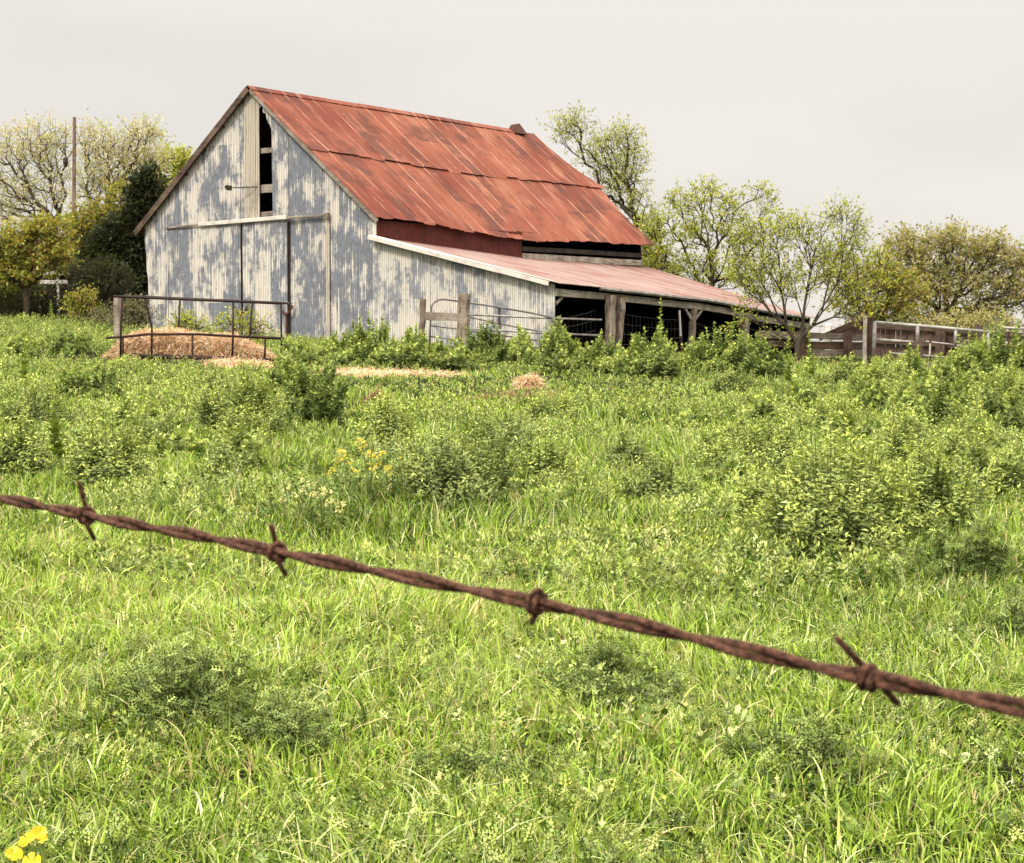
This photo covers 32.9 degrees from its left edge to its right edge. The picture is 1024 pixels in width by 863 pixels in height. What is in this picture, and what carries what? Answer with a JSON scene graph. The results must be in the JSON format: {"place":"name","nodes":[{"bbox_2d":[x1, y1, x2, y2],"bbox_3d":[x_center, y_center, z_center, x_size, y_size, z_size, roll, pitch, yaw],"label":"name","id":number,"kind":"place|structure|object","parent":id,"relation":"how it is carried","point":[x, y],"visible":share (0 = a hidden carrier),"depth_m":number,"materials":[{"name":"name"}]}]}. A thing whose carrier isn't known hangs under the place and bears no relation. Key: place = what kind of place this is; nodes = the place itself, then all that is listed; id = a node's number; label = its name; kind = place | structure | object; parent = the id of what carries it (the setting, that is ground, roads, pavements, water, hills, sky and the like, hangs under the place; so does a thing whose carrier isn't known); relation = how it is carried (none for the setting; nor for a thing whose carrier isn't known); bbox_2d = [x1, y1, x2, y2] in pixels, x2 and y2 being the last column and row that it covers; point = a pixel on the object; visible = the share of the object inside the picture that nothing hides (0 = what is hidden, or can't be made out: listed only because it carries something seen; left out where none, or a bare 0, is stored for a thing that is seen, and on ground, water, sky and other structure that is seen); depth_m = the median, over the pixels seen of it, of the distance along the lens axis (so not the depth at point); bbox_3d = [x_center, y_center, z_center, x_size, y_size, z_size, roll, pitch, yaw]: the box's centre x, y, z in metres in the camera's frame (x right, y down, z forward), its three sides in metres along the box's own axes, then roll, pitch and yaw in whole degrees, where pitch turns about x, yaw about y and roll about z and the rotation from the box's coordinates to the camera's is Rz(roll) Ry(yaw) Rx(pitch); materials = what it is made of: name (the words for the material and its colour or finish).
{"place":"outdoors","nodes":[
{"label":"outdoors","id":0,"kind":"place"},
{"bbox_2d":[0,318,1023,862],"bbox_3d":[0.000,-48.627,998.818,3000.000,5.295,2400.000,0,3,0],"label":"ground","id":1,"kind":"structure","parent":0,"point":[806,800],"depth_m":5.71,"materials":[{"name":"green plant"}]},
{"bbox_2d":[5,825,46,862],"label":"yellow flower plant","id":2,"kind":"object","parent":1,"relation":"on","point":[17,852],"visible":1,"depth_m":4.15,"materials":[{"name":"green plant"}]},
{"bbox_2d":[0,399,57,480],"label":"weed clump","id":3,"kind":"object","parent":1,"relation":"on","point":[35,457],"visible":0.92,"depth_m":14.06,"materials":[{"name":"green plant"}]},
{"bbox_2d":[0,375,67,428],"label":"weed clump","id":4,"kind":"object","parent":1,"relation":"on","point":[39,413],"visible":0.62,"depth_m":18.35,"materials":[{"name":"green plant"}]},
{"bbox_2d":[0,279,71,320],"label":"shrub","id":5,"kind":"object","parent":1,"relation":"on","point":[39,298],"visible":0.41,"depth_m":59.09,"materials":[{"name":"green plant"}]},
{"bbox_2d":[0,207,83,315],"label":"lime tree","id":6,"kind":"object","parent":1,"relation":"on","point":[17,263],"visible":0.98,"depth_m":56.48,"materials":[{"name":"green plant"}]},
{"bbox_2d":[0,105,90,227],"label":"pale tree","id":7,"kind":"object","parent":1,"relation":"on","point":[26,185],"visible":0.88,"depth_m":73.36,"materials":[{"name":"green plant"}]},
{"bbox_2d":[46,379,69,460],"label":"weed spire","id":8,"kind":"structure","parent":1,"relation":"on","point":[54,437],"depth_m":14.89,"materials":[{"name":"green plant"}]},
{"bbox_2d":[37,328,94,352],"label":"weed clump","id":9,"kind":"object","parent":1,"relation":"on","point":[69,338],"visible":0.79,"depth_m":36.23,"materials":[{"name":"green plant"}]},
{"bbox_2d":[54,281,108,325],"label":"shrub","id":10,"kind":"object","parent":1,"relation":"on","point":[77,301],"visible":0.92,"depth_m":53.70,"materials":[{"name":"green plant"}]},
{"bbox_2d":[39,173,125,280],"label":"lime tree","id":11,"kind":"object","parent":1,"relation":"on","point":[83,221],"visible":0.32,"depth_m":62.39,"materials":[{"name":"green plant"}]},
{"bbox_2d":[44,358,129,401],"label":"weed clump","id":12,"kind":"object","parent":1,"relation":"on","point":[86,389],"visible":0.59,"depth_m":22.02,"materials":[{"name":"green plant"}]},
{"bbox_2d":[55,249,146,322],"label":"shrub","id":13,"kind":"object","parent":1,"relation":"on","point":[107,283],"visible":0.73,"depth_m":55.96,"materials":[{"name":"green plant"}]},
{"bbox_2d":[54,405,155,492],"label":"weed clump","id":14,"kind":"object","parent":1,"relation":"on","point":[115,462],"visible":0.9,"depth_m":13.17,"materials":[{"name":"green plant"}]},
{"bbox_2d":[60,157,171,325],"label":"cedar tree","id":15,"kind":"object","parent":1,"relation":"on","point":[143,191],"visible":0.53,"depth_m":59.38,"materials":[{"name":"green plant"}]},
{"bbox_2d":[55,108,179,215],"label":"pale tree","id":16,"kind":"object","parent":1,"relation":"on","point":[123,158],"visible":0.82,"depth_m":71.31,"materials":[{"name":"green plant"}]},
{"bbox_2d":[105,291,162,332],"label":"shrub","id":17,"kind":"object","parent":1,"relation":"on","point":[137,312],"visible":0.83,"depth_m":46.80,"materials":[{"name":"green plant"}]},
{"bbox_2d":[148,141,194,194],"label":"leafy tree","id":18,"kind":"object","parent":1,"relation":"on","point":[182,158],"visible":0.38,"depth_m":75.19,"materials":[{"name":"green plant"}]},
{"bbox_2d":[73,613,274,737],"bbox_3d":[-1.204,0.871,6.269,0.685,0.412,0.931,-2,4,-41],"label":"weed clump","id":19,"kind":"object","parent":1,"relation":"on","point":[200,675],"visible":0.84,"depth_m":6.10,"materials":[{"name":"green plant"}]},
{"bbox_2d":[144,424,226,462],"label":"weed clump","id":20,"kind":"object","parent":1,"relation":"on","point":[193,445],"visible":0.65,"depth_m":15.08,"materials":[{"name":"green plant"}]},
{"bbox_2d":[106,295,291,362],"bbox_3d":[-6.491,-2.100,35.936,3.779,1.494,1.983,0,3,0],"label":"hay feeder","id":21,"kind":"object","parent":1,"relation":"on","point":[168,356],"visible":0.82,"depth_m":34.98,"materials":[{"name":"metal"}]},
{"bbox_2d":[100,325,277,362],"bbox_3d":[-6.622,-1.728,35.954,3.993,1.025,2.276,0,3,0],"label":"hay pile","id":22,"kind":"object","parent":21,"relation":"in","point":[202,345],"visible":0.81,"depth_m":35.37,"materials":[{"name":"plant"}]},
{"bbox_2d":[184,426,263,483],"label":"weed clump","id":23,"kind":"object","parent":1,"relation":"on","point":[215,458],"visible":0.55,"depth_m":13.56,"materials":[{"name":"green plant"}]},
{"bbox_2d":[185,349,295,435],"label":"weed clump","id":24,"kind":"object","parent":1,"relation":"on","point":[273,412],"visible":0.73,"depth_m":17.91,"materials":[{"name":"green plant"}]},
{"bbox_2d":[209,402,276,447],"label":"weed clump","id":25,"kind":"object","parent":1,"relation":"on","point":[262,429],"visible":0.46,"depth_m":16.91,"materials":[{"name":"green plant"}]},
{"bbox_2d":[205,299,284,342],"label":"shrub","id":26,"kind":"object","parent":1,"relation":"on","point":[241,328],"visible":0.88,"depth_m":43.79,"materials":[{"name":"green plant"}]},
{"bbox_2d":[222,422,269,471],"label":"weed clump","id":27,"kind":"object","parent":1,"relation":"on","point":[238,441],"visible":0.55,"depth_m":14.48,"materials":[{"name":"green plant"}]},
{"bbox_2d":[200,675,353,765],"bbox_3d":[-0.810,0.972,5.897,0.568,0.340,0.514,0,3,0],"label":"weed clump","id":28,"kind":"object","parent":1,"relation":"on","point":[309,725],"visible":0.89,"depth_m":5.83,"materials":[{"name":"green plant"}]},
{"bbox_2d":[255,351,312,390],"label":"weed clump","id":29,"kind":"object","parent":1,"relation":"on","point":[284,363],"visible":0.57,"depth_m":26.01,"materials":[{"name":"green plant"}]},
{"bbox_2d":[278,337,315,364],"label":"weed clump","id":30,"kind":"object","parent":1,"relation":"on","point":[308,353],"visible":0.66,"depth_m":34.97,"materials":[{"name":"green plant"}]},
{"bbox_2d":[236,448,376,529],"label":"white-flowered weed","id":31,"kind":"object","parent":1,"relation":"on","point":[323,501],"visible":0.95,"depth_m":11.00,"materials":[{"name":"green plant"}]},
{"bbox_2d":[279,349,357,427],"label":"weed clump","id":32,"kind":"object","parent":1,"relation":"on","point":[315,400],"visible":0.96,"depth_m":19.18,"materials":[{"name":"green plant"}]},
{"bbox_2d":[317,329,360,363],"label":"weed clump","id":33,"kind":"object","parent":1,"relation":"on","point":[334,342],"visible":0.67,"depth_m":35.55,"materials":[{"name":"green plant"}]},
{"bbox_2d":[268,437,419,501],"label":"mustard plant","id":34,"kind":"object","parent":1,"relation":"on","point":[385,462],"visible":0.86,"depth_m":11.98,"materials":[{"name":"green plant"}]},
{"bbox_2d":[340,311,399,364],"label":"weed clump","id":35,"kind":"object","parent":1,"relation":"on","point":[368,341],"visible":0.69,"depth_m":35.47,"materials":[{"name":"green plant"}]},
{"bbox_2d":[350,388,425,454],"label":"weed clump","id":36,"kind":"object","parent":1,"relation":"on","point":[385,423],"visible":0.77,"depth_m":16.26,"materials":[{"name":"green plant"}]},
{"bbox_2d":[310,364,469,377],"bbox_3d":[-2.208,-1.072,31.934,3.081,0.437,2.188,0,3,0],"label":"loose hay","id":37,"kind":"object","parent":1,"relation":"on","point":[366,371],"visible":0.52,"depth_m":31.64,"materials":[{"name":"plant"}]},
{"bbox_2d":[373,323,439,370],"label":"weed clump","id":38,"kind":"object","parent":1,"relation":"on","point":[414,347],"visible":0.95,"depth_m":34.16,"materials":[{"name":"green plant"}]},
{"bbox_2d":[427,336,469,371],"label":"weed clump","id":39,"kind":"object","parent":1,"relation":"on","point":[453,356],"visible":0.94,"depth_m":34.32,"materials":[{"name":"green plant"}]},
{"bbox_2d":[392,415,524,509],"bbox_3d":[-0.382,0.222,12.245,0.970,0.682,1.293,0,3,0],"label":"weed clump","id":40,"kind":"object","parent":1,"relation":"on","point":[447,473],"visible":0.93,"depth_m":12.07,"materials":[{"name":"green plant"}]},
{"bbox_2d":[456,294,470,351],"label":"fence post","id":41,"kind":"object","parent":1,"relation":"on","point":[463,308],"visible":0.56,"depth_m":42.40,"materials":[{"name":"grey wood"}]},
{"bbox_2d":[133,85,814,359],"label":"barn","id":42,"kind":"structure","parent":1,"relation":"on","point":[325,216],"depth_m":51.59,"materials":[{"name":"wood"}]},
{"bbox_2d":[167,224,247,332],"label":"sliding door","id":43,"kind":"structure","parent":42,"relation":"in","point":[207,261],"depth_m":52.30,"materials":[{"name":"wood"}]},
{"bbox_2d":[242,221,292,338],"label":"sliding door","id":44,"kind":"structure","parent":42,"relation":"in","point":[265,244],"depth_m":50.73,"materials":[{"name":"metal"}]},
{"bbox_2d":[385,728,569,798],"bbox_3d":[-0.080,1.037,5.373,0.582,0.268,0.411,1,3,21],"label":"weed clump","id":45,"kind":"object","parent":1,"relation":"on","point":[472,761],"visible":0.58,"depth_m":5.32,"materials":[{"name":"green plant"}]},
{"bbox_2d":[453,319,510,367],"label":"weed clump","id":46,"kind":"object","parent":1,"relation":"on","point":[492,350],"visible":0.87,"depth_m":35.32,"materials":[{"name":"green plant"}]},
{"bbox_2d":[450,396,542,456],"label":"weed clump","id":47,"kind":"object","parent":1,"relation":"on","point":[515,432],"visible":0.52,"depth_m":16.12,"materials":[{"name":"green plant"}]},
{"bbox_2d":[0,311,1023,862],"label":"undergrowth","id":48,"kind":"object","parent":1,"relation":"on","point":[702,557],"visible":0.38,"depth_m":9.02,"materials":[{"name":"green plant"}]},
{"bbox_2d":[0,481,1023,718],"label":"barbed wire fence","id":49,"kind":"object","parent":1,"relation":"on","point":[535,603],"visible":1,"depth_m":0.57,"materials":[{"name":"brown metal"}]},
{"bbox_2d":[506,428,583,487],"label":"weed clump","id":50,"kind":"object","parent":1,"relation":"on","point":[549,462],"visible":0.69,"depth_m":13.41,"materials":[{"name":"green plant"}]},
{"bbox_2d":[521,387,585,425],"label":"weed clump","id":51,"kind":"object","parent":1,"relation":"on","point":[567,409],"visible":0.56,"depth_m":19.58,"materials":[{"name":"green plant"}]},
{"bbox_2d":[535,315,583,374],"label":"weed clump","id":52,"kind":"object","parent":1,"relation":"on","point":[562,351],"visible":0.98,"depth_m":34.64,"materials":[{"name":"green plant"}]},
{"bbox_2d":[536,98,666,240],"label":"airy tree","id":53,"kind":"object","parent":1,"relation":"on","point":[622,178],"visible":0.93,"depth_m":67.42,"materials":[{"name":"green plant"}]},
{"bbox_2d":[577,328,631,376],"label":"weed clump","id":54,"kind":"object","parent":1,"relation":"on","point":[601,361],"visible":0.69,"depth_m":35.52,"materials":[{"name":"green plant"}]},
{"bbox_2d":[530,622,696,715],"bbox_3d":[0.376,0.913,6.485,0.626,0.382,0.720,0,3,0],"label":"weed clump","id":55,"kind":"object","parent":1,"relation":"on","point":[585,678],"visible":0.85,"depth_m":6.42,"materials":[{"name":"green plant"}]},
{"bbox_2d":[598,424,666,473],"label":"weed clump","id":56,"kind":"object","parent":1,"relation":"on","point":[634,453],"visible":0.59,"depth_m":14.67,"materials":[{"name":"green plant"}]},
{"bbox_2d":[607,326,684,379],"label":"weed clump","id":57,"kind":"object","parent":1,"relation":"on","point":[655,360],"visible":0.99,"depth_m":32.72,"materials":[{"name":"green plant"}]},
{"bbox_2d":[615,443,708,505],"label":"weed clump","id":58,"kind":"object","parent":1,"relation":"on","point":[653,481],"visible":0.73,"depth_m":12.36,"materials":[{"name":"green plant"}]},
{"bbox_2d":[657,397,725,431],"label":"weed clump","id":59,"kind":"object","parent":1,"relation":"on","point":[694,414],"visible":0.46,"depth_m":19.35,"materials":[{"name":"green plant"}]},
{"bbox_2d":[632,173,789,293],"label":"airy tree","id":60,"kind":"object","parent":1,"relation":"on","point":[711,263],"visible":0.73,"depth_m":61.58,"materials":[{"name":"green plant"}]},
{"bbox_2d":[689,432,750,477],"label":"weed clump","id":61,"kind":"object","parent":1,"relation":"on","point":[715,465],"visible":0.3,"depth_m":14.14,"materials":[{"name":"green plant"}]},
{"bbox_2d":[684,417,755,466],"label":"weed clump","id":62,"kind":"object","parent":1,"relation":"on","point":[708,439],"visible":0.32,"depth_m":15.67,"materials":[{"name":"green plant"}]},
{"bbox_2d":[679,321,767,377],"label":"weed clump","id":63,"kind":"object","parent":1,"relation":"on","point":[733,353],"visible":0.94,"depth_m":35.15,"materials":[{"name":"green plant"}]},
{"bbox_2d":[696,448,755,486],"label":"weed clump","id":64,"kind":"object","parent":1,"relation":"on","point":[731,464],"visible":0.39,"depth_m":13.77,"materials":[{"name":"green plant"}]},
{"bbox_2d":[705,364,758,395],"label":"weed clump","id":65,"kind":"object","parent":1,"relation":"on","point":[726,383],"visible":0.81,"depth_m":28.62,"materials":[{"name":"green plant"}]},
{"bbox_2d":[698,421,782,469],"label":"weed clump","id":66,"kind":"object","parent":1,"relation":"on","point":[758,446],"visible":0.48,"depth_m":15.58,"materials":[{"name":"green plant"}]},
{"bbox_2d":[723,450,792,531],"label":"weed clump","id":67,"kind":"object","parent":1,"relation":"on","point":[744,498],"visible":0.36,"depth_m":11.03,"materials":[{"name":"green plant"}]},
{"bbox_2d":[734,389,789,426],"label":"weed clump","id":68,"kind":"object","parent":1,"relation":"on","point":[766,404],"visible":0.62,"depth_m":20.58,"materials":[{"name":"green plant"}]},
{"bbox_2d":[744,332,790,378],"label":"weed clump","id":69,"kind":"object","parent":1,"relation":"on","point":[775,364],"visible":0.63,"depth_m":35.64,"materials":[{"name":"green plant"}]},
{"bbox_2d":[745,407,808,459],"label":"weed clump","id":70,"kind":"object","parent":1,"relation":"on","point":[785,436],"visible":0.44,"depth_m":15.87,"materials":[{"name":"green plant"}]},
{"bbox_2d":[780,363,821,413],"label":"weed clump","id":71,"kind":"object","parent":1,"relation":"on","point":[802,392],"visible":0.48,"depth_m":23.35,"materials":[{"name":"green plant"}]},
{"bbox_2d":[716,695,893,787],"bbox_3d":[0.932,0.978,5.400,0.582,0.379,0.397,0,3,0],"label":"weed clump","id":72,"kind":"object","parent":1,"relation":"on","point":[814,746],"visible":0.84,"depth_m":5.37,"materials":[{"name":"green plant"}]},
{"bbox_2d":[718,187,898,364],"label":"fan tree","id":73,"kind":"object","parent":1,"relation":"on","point":[761,278],"visible":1,"depth_m":44.26,"materials":[{"name":"green plant"}]},
{"bbox_2d":[758,314,865,366],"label":"plank fence","id":74,"kind":"object","parent":1,"relation":"on","point":[846,333],"visible":0.56,"depth_m":46.02,"materials":[{"name":"grey wood"}]},
{"bbox_2d":[793,390,858,436],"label":"weed clump","id":75,"kind":"object","parent":1,"relation":"on","point":[820,411],"visible":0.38,"depth_m":18.98,"materials":[{"name":"green plant"}]},
{"bbox_2d":[730,402,931,562],"bbox_3d":[1.894,0.305,10.107,1.155,0.947,1.331,0,3,0],"label":"weed clump","id":76,"kind":"object","parent":1,"relation":"on","point":[833,509],"visible":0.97,"depth_m":9.92,"materials":[{"name":"green plant"}]},
{"bbox_2d":[813,403,882,440],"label":"weed clump","id":77,"kind":"object","parent":1,"relation":"on","point":[848,418],"visible":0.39,"depth_m":18.59,"materials":[{"name":"green plant"}]},
{"bbox_2d":[840,367,896,410],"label":"weed clump","id":78,"kind":"object","parent":1,"relation":"on","point":[875,394],"visible":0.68,"depth_m":23.77,"materials":[{"name":"green plant"}]},
{"bbox_2d":[867,315,873,364],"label":"gate post","id":79,"kind":"object","parent":1,"relation":"on","point":[869,330],"visible":0.69,"depth_m":45.45,"materials":[{"name":"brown wood"}]},
{"bbox_2d":[871,321,989,365],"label":"white pipe gate","id":80,"kind":"structure","parent":79,"relation":"attached to","point":[875,339],"depth_m":45.20,"materials":[{"name":"white metal"}]},
{"bbox_2d":[814,242,939,357],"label":"yellow tree","id":81,"kind":"object","parent":1,"relation":"on","point":[894,295],"visible":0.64,"depth_m":69.50,"materials":[{"name":"green plant"}]},
{"bbox_2d":[867,397,943,463],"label":"weed clump","id":82,"kind":"object","parent":1,"relation":"on","point":[906,436],"visible":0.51,"depth_m":14.78,"materials":[{"name":"green plant"}]},
{"bbox_2d":[885,367,942,410],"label":"weed clump","id":83,"kind":"object","parent":1,"relation":"on","point":[928,381],"visible":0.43,"depth_m":22.88,"materials":[{"name":"green plant"}]},
{"bbox_2d":[870,432,994,543],"bbox_3d":[2.559,0.364,10.753,0.635,0.719,0.688,-2,3,-35],"label":"weed clump","id":84,"kind":"object","parent":1,"relation":"on","point":[937,500],"visible":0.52,"depth_m":10.66,"materials":[{"name":"green plant"}]},
{"bbox_2d":[898,441,995,509],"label":"weed clump","id":85,"kind":"object","parent":1,"relation":"on","point":[960,462],"visible":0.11,"depth_m":12.62,"materials":[{"name":"green plant"}]},
{"bbox_2d":[928,350,968,387],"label":"weed clump","id":86,"kind":"object","parent":1,"relation":"on","point":[945,368],"visible":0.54,"depth_m":31.49,"materials":[{"name":"green plant"}]},
{"bbox_2d":[874,214,1023,331],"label":"olive tree","id":87,"kind":"object","parent":1,"relation":"on","point":[978,273],"visible":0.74,"depth_m":83.27,"materials":[{"name":"green plant"}]},
{"bbox_2d":[875,324,1023,363],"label":"board fence","id":88,"kind":"object","parent":1,"relation":"on","point":[894,332],"visible":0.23,"depth_m":49.91,"materials":[{"name":"grey wood"}]},
{"bbox_2d":[922,372,984,432],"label":"weed clump","id":89,"kind":"object","parent":1,"relation":"on","point":[940,406],"visible":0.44,"depth_m":19.29,"materials":[{"name":"green plant"}]},
{"bbox_2d":[902,503,1022,582],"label":"weed clump","id":90,"kind":"object","parent":1,"relation":"on","point":[974,555],"visible":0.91,"depth_m":8.96,"materials":[{"name":"green plant"}]},
{"bbox_2d":[937,412,997,468],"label":"weed clump","id":91,"kind":"object","parent":1,"relation":"on","point":[959,434],"visible":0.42,"depth_m":15.31,"materials":[{"name":"green plant"}]},
{"bbox_2d":[935,386,1001,441],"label":"weed clump","id":92,"kind":"object","parent":1,"relation":"on","point":[958,411],"visible":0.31,"depth_m":17.97,"materials":[{"name":"green plant"}]},
{"bbox_2d":[916,304,1023,335],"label":"shrub","id":93,"kind":"object","parent":1,"relation":"on","point":[973,320],"visible":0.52,"depth_m":55.57,"materials":[{"name":"green plant"}]},
{"bbox_2d":[951,331,989,384],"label":"weed clump","id":94,"kind":"object","parent":1,"relation":"on","point":[970,363],"visible":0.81,"depth_m":32.75,"materials":[{"name":"green plant"}]},
{"bbox_2d":[941,421,1023,503],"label":"weed clump","id":95,"kind":"object","parent":1,"relation":"on","point":[1000,474],"visible":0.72,"depth_m":12.91,"materials":[{"name":"green plant"}]},
{"bbox_2d":[964,580,1023,640],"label":"weed clump","id":96,"kind":"object","parent":1,"relation":"on","point":[1014,616],"visible":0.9,"depth_m":7.54,"materials":[{"name":"green plant"}]},
{"bbox_2d":[966,364,1023,414],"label":"weed clump","id":97,"kind":"object","parent":1,"relation":"on","point":[1008,387],"visible":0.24,"depth_m":23.74,"materials":[{"name":"green plant"}]},
{"bbox_2d":[974,310,1023,378],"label":"weed clump","id":98,"kind":"object","parent":1,"relation":"on","point":[999,355],"visible":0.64,"depth_m":34.91,"materials":[{"name":"green plant"}]},
{"bbox_2d":[979,380,1023,432],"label":"weed clump","id":99,"kind":"object","parent":1,"relation":"on","point":[1003,415],"visible":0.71,"depth_m":19.01,"materials":[{"name":"green plant"}]},
{"bbox_2d":[0,0,1023,346],"label":"sky","id":100,"kind":"structure","parent":0,"point":[914,109],"materials":[{"name":"white"}]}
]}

